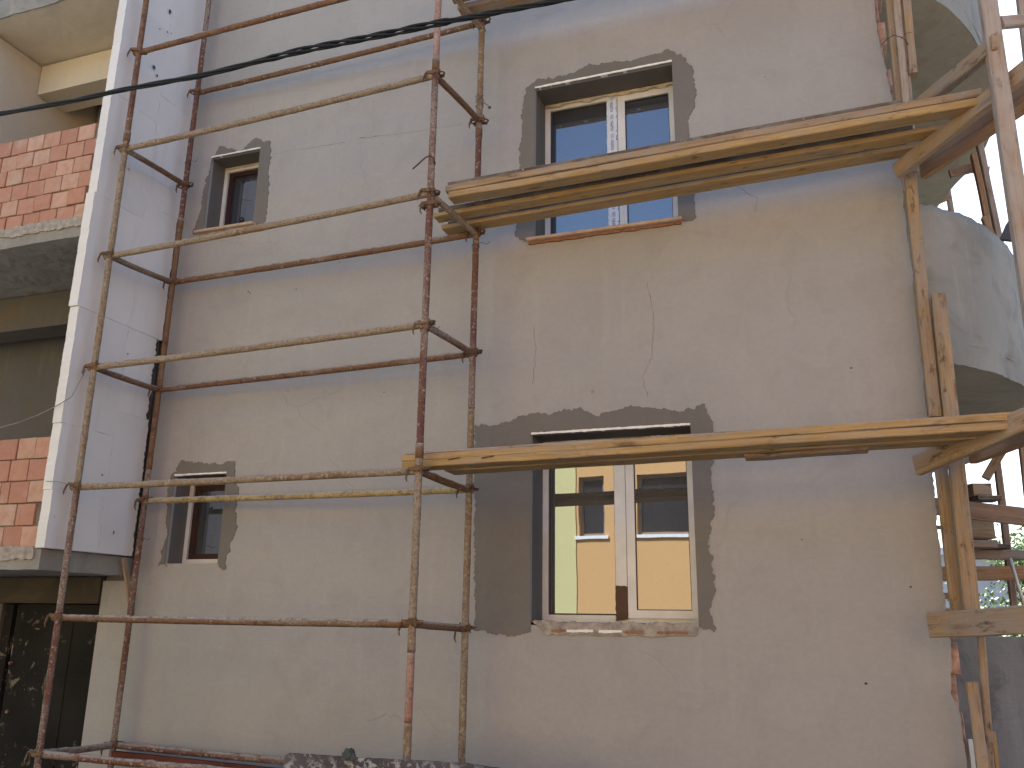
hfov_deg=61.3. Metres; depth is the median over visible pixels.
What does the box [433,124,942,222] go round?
plank
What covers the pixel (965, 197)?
sky
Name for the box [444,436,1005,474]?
plank
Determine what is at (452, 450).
plank
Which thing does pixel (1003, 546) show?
timber offcut
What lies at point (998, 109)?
timber scaffold
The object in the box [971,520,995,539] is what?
timber offcut
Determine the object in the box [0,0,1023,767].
apartment building
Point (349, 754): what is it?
mortar lump
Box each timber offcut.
[967,483,991,496]
[969,495,1001,502]
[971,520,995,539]
[973,540,997,548]
[979,544,1010,549]
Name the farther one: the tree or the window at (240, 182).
the tree
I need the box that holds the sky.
[932,0,1023,546]
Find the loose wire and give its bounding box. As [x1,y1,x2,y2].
[0,370,85,427]
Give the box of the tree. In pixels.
[944,523,1023,636]
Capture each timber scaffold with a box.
[882,0,1023,767]
[935,142,1023,605]
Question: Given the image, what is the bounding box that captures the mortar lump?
[341,748,355,760]
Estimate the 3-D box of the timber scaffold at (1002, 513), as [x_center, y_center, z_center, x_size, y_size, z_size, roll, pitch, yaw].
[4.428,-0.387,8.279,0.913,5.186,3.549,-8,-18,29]
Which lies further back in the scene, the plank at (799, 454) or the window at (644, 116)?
the window at (644, 116)
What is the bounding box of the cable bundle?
[0,0,573,115]
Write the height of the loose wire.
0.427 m
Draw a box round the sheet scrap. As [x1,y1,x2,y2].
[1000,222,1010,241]
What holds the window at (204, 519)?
in the apartment building
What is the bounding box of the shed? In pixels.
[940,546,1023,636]
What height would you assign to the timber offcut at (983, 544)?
0.061 m
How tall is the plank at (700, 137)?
0.036 m
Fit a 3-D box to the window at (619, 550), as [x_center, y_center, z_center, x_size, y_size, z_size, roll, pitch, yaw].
[0.746,1.061,6.216,1.178,1.455,0.359,-5,-16,19]
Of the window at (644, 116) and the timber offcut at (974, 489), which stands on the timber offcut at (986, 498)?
the timber offcut at (974, 489)
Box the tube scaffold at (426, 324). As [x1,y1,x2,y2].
[24,0,490,767]
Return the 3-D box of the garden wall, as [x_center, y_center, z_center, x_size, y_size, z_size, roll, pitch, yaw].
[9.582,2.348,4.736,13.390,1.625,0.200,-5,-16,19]
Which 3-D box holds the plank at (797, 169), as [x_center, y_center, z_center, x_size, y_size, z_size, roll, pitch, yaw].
[1.103,-1.389,6.259,3.470,0.038,0.137,-6,-17,19]
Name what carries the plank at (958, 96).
on the plank at (909, 117)
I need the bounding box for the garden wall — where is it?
[952,636,1023,767]
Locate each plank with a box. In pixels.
[402,411,1013,461]
[402,421,1007,470]
[406,439,613,454]
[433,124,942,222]
[438,125,912,211]
[441,141,921,234]
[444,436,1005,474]
[445,88,981,193]
[448,97,977,204]
[448,100,900,184]
[448,144,903,223]
[457,0,541,15]
[655,430,746,436]
[744,447,868,460]
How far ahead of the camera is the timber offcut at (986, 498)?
6.40 m
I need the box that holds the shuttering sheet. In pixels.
[283,753,497,767]
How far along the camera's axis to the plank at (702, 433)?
5.21 m
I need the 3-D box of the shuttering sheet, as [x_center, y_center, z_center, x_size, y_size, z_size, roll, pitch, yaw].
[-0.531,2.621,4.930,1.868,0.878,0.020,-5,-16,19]
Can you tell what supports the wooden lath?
hanging from the apartment building
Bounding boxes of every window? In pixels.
[174,472,226,562]
[194,147,259,236]
[526,60,682,244]
[531,423,698,637]
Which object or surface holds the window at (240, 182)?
in the apartment building
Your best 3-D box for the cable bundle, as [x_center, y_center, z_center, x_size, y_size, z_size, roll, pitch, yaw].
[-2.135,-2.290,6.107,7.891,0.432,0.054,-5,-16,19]
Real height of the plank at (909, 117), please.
0.058 m
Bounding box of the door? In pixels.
[0,605,99,767]
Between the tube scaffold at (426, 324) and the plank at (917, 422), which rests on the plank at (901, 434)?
the plank at (917, 422)
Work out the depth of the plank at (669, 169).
5.99 m
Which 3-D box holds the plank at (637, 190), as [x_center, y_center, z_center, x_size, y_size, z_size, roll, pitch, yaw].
[1.072,-1.413,6.278,3.296,0.035,0.137,-6,-17,19]
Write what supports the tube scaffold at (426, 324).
on the ground
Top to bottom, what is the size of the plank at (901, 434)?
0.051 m
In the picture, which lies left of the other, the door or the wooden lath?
the door
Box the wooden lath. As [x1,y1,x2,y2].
[121,557,134,615]
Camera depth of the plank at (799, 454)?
5.22 m
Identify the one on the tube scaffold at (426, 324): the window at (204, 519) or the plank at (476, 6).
the plank at (476, 6)

